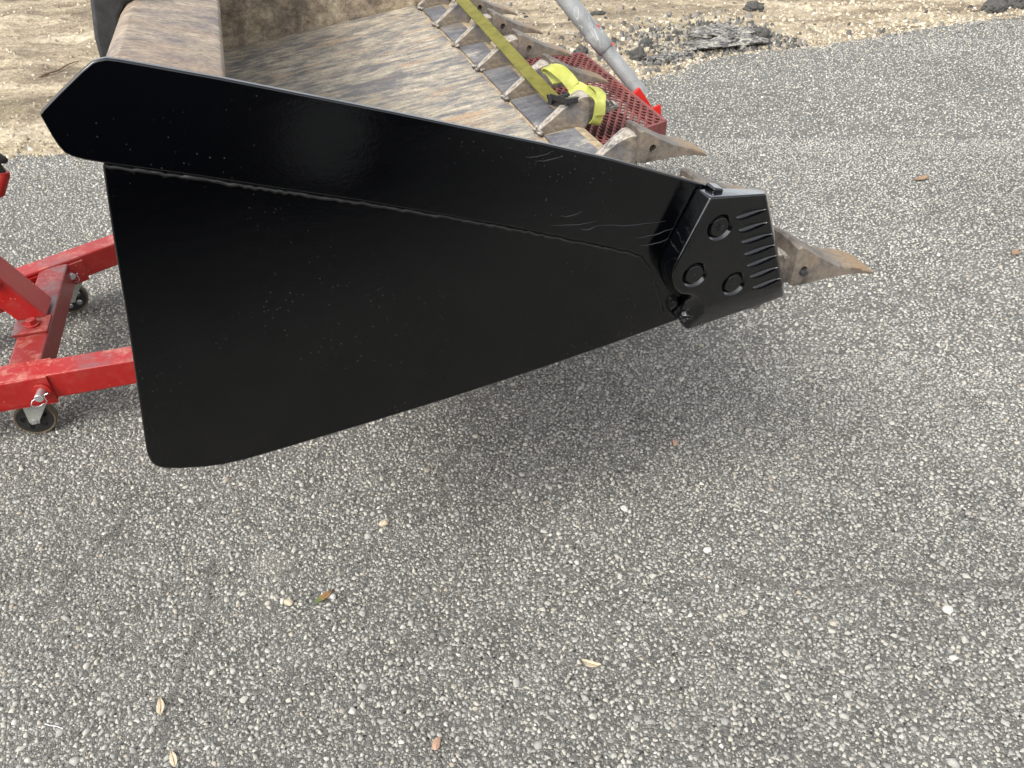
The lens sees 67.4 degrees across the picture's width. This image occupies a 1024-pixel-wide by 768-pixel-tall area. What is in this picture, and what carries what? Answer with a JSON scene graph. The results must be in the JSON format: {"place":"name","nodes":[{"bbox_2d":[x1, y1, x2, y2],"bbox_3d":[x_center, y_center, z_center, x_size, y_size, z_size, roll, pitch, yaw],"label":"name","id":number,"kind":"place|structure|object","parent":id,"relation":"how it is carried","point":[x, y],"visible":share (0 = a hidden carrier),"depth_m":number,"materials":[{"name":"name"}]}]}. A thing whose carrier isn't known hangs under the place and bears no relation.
{"place":"outdoors","nodes":[
{"label":"outdoors","id":0,"kind":"place"},
{"bbox_2d":[40,0,873,467],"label":"loader bucket","id":1,"kind":"object","parent":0,"point":[330,216],"visible":0.95,"depth_m":1.17,"materials":[{"name":"black paint"}]},
{"bbox_2d":[456,0,605,125],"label":"ratchet strap","id":2,"kind":"object","parent":1,"relation":"attached to","point":[555,73],"visible":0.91,"depth_m":2.13,"materials":[{"name":"yellow fabric"}]},
{"bbox_2d":[0,15,1023,767],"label":"asphalt","id":3,"kind":"structure","parent":0,"point":[394,653],"depth_m":1.89,"materials":[{"name":"grey asphalt"}]},
{"bbox_2d":[0,153,136,432],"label":"engine hoist","id":4,"kind":"object","parent":3,"relation":"on","point":[38,377],"visible":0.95,"depth_m":2.16,"materials":[{"name":"red paint"}]},
{"bbox_2d":[157,696,164,714],"bbox_3d":[-0.699,0.638,1.528,0.015,0.006,0.048,-14,40,-17],"label":"fallen leaf","id":5,"kind":"object","parent":3,"relation":"on","point":[160,705],"visible":1,"depth_m":1.53,"materials":[{"name":"beige plant"}]},
{"bbox_2d":[169,749,176,766],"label":"fallen leaf","id":6,"kind":"object","parent":3,"relation":"on","point":[173,758],"visible":1,"depth_m":1.44,"materials":[{"name":"beige plant"}]},
{"bbox_2d":[284,598,293,605],"bbox_3d":[-0.499,0.488,1.718,0.021,0.013,0.017,19,42,22],"label":"pebble","id":7,"kind":"object","parent":3,"relation":"on","point":[288,602],"visible":1,"depth_m":1.71,"materials":[{"name":"beige stone"}]},
{"bbox_2d":[313,586,335,603],"bbox_3d":[-0.421,0.477,1.731,0.015,0.008,0.063,27,46,30],"label":"fallen leaf","id":8,"kind":"object","parent":3,"relation":"on","point":[322,596],"visible":1,"depth_m":1.73,"materials":[{"name":"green plant"}]},
{"bbox_2d":[379,520,387,526],"bbox_3d":[-0.318,0.345,1.902,0.024,0.012,0.020,-15,40,-18],"label":"pebble","id":9,"kind":"object","parent":3,"relation":"on","point":[382,523],"visible":1,"depth_m":1.90,"materials":[{"name":"beige stone"}]},
{"bbox_2d":[432,737,440,749],"bbox_3d":[-0.145,0.687,1.467,0.016,0.008,0.026,7,39,9],"label":"pebble","id":10,"kind":"object","parent":3,"relation":"on","point":[436,742],"visible":1,"depth_m":1.47,"materials":[{"name":"stone"}]},
{"bbox_2d":[582,659,602,666],"bbox_3d":[0.168,0.581,1.596,0.045,0.011,0.016,11,39,14],"label":"fallen leaf","id":11,"kind":"object","parent":3,"relation":"on","point":[589,663],"visible":1,"depth_m":1.60,"materials":[{"name":"beige plant"}]},
{"bbox_2d":[525,0,666,144],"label":"steel platform","id":12,"kind":"structure","parent":3,"relation":"on","point":[632,92],"depth_m":2.42,"materials":[{"name":"red paint"}]},
{"bbox_2d":[620,505,627,511],"bbox_3d":[0.283,0.315,1.940,0.016,0.012,0.023,-26,45,-29],"label":"pebble","id":13,"kind":"object","parent":3,"relation":"on","point":[624,508],"visible":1,"depth_m":1.94,"materials":[{"name":"white stone"}]},
{"bbox_2d":[703,547,711,552],"bbox_3d":[0.467,0.397,1.834,0.020,0.012,0.015,-11,39,-13],"label":"pebble","id":14,"kind":"object","parent":3,"relation":"on","point":[707,550],"visible":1,"depth_m":1.83,"materials":[{"name":"white stone"}]},
{"bbox_2d":[915,175,928,179],"bbox_3d":[1.897,-0.950,3.543,0.084,0.017,0.030,-9,39,-12],"label":"fallen leaf","id":15,"kind":"object","parent":3,"relation":"on","point":[922,177],"visible":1,"depth_m":3.55,"materials":[{"name":"brown plant"}]},
{"bbox_2d":[942,604,952,614],"bbox_3d":[0.966,0.500,1.702,0.025,0.014,0.020,-22,43,-25],"label":"pebble","id":16,"kind":"object","parent":3,"relation":"on","point":[947,609],"visible":1,"depth_m":1.70,"materials":[{"name":"white stone"}]},
{"bbox_2d":[1012,249,1021,255],"bbox_3d":[1.965,-0.513,2.987,0.068,0.016,0.030,-27,46,-30],"label":"fallen leaf","id":17,"kind":"object","parent":3,"relation":"on","point":[1015,251],"visible":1,"depth_m":2.98,"materials":[{"name":"brown plant"}]},
{"bbox_2d":[0,0,1023,188],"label":"dirt ground","id":18,"kind":"structure","parent":0,"point":[27,54],"depth_m":5.77,"materials":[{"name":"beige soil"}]},
{"bbox_2d":[39,61,77,77],"bbox_3d":[-2.897,-2.018,4.915,0.014,0.019,0.370,8,39,10],"label":"twig","id":19,"kind":"object","parent":18,"relation":"on","point":[44,74],"visible":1,"depth_m":4.88,"materials":[{"name":"brown wood"}]},
{"bbox_2d":[14,0,1019,754],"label":"asphalt crumbs","id":20,"kind":"object","parent":18,"relation":"on","point":[678,32],"visible":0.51,"depth_m":5.50,"materials":[{"name":"grey asphalt"}]},
{"bbox_2d":[576,44,588,53],"bbox_3d":[0.472,-2.243,5.195,0.087,0.106,0.091,31,48,33],"label":"asphalt chunk","id":21,"kind":"object","parent":18,"relation":"on","point":[580,48],"visible":0.59,"depth_m":5.17,"materials":[{"name":"grey asphalt"}]},
{"bbox_2d":[590,10,605,15],"bbox_3d":[0.664,-2.885,5.997,0.163,0.057,0.062,-19,42,-22],"label":"asphalt chunk","id":22,"kind":"object","parent":18,"relation":"on","point":[602,12],"visible":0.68,"depth_m":5.97,"materials":[{"name":"grey asphalt"}]},
{"bbox_2d":[628,46,646,60],"bbox_3d":[0.846,-2.203,5.149,0.131,0.125,0.105,-4,38,-5],"label":"asphalt chunk","id":23,"kind":"object","parent":18,"relation":"on","point":[638,54],"visible":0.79,"depth_m":5.12,"materials":[{"name":"grey asphalt"}]},
{"bbox_2d":[639,38,652,44],"bbox_3d":[0.953,-2.410,5.439,0.103,0.071,0.075,7,39,9],"label":"asphalt chunk","id":24,"kind":"object","parent":18,"relation":"on","point":[644,41],"visible":0.52,"depth_m":5.42,"materials":[{"name":"grey asphalt"}]},
{"bbox_2d":[638,51,694,65],"bbox_3d":[1.038,-2.157,5.140,0.457,0.093,0.124,-15,41,-19],"label":"asphalt chunk","id":25,"kind":"object","parent":18,"relation":"on","point":[666,58],"visible":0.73,"depth_m":5.10,"materials":[{"name":"grey asphalt"}]},
{"bbox_2d":[684,23,771,50],"bbox_3d":[1.538,-2.492,5.539,0.866,0.127,0.529,-15,40,-18],"label":"asphalt chunk","id":26,"kind":"object","parent":18,"relation":"on","point":[719,35],"visible":0.88,"depth_m":5.44,"materials":[{"name":"grey asphalt"}]},
{"bbox_2d":[755,27,770,40],"bbox_3d":[1.798,-2.496,5.551,0.140,0.151,0.149,-7,39,-9],"label":"asphalt chunk","id":27,"kind":"object","parent":26,"relation":"on","point":[765,32],"visible":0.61,"depth_m":5.49,"materials":[{"name":"grey asphalt"}]},
{"bbox_2d":[742,1,763,11],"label":"asphalt chunk","id":28,"kind":"object","parent":18,"relation":"on","point":[751,6],"visible":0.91,"depth_m":6.13,"materials":[{"name":"grey asphalt"}]},
{"bbox_2d":[981,0,1008,12],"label":"asphalt chunk","id":29,"kind":"object","parent":18,"relation":"on","point":[994,6],"visible":0.74,"depth_m":6.21,"materials":[{"name":"grey asphalt"}]},
{"bbox_2d":[1004,0,1023,8],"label":"asphalt chunk","id":30,"kind":"object","parent":18,"relation":"on","point":[1015,4],"visible":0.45,"depth_m":6.33,"materials":[{"name":"grey asphalt"}]}
]}

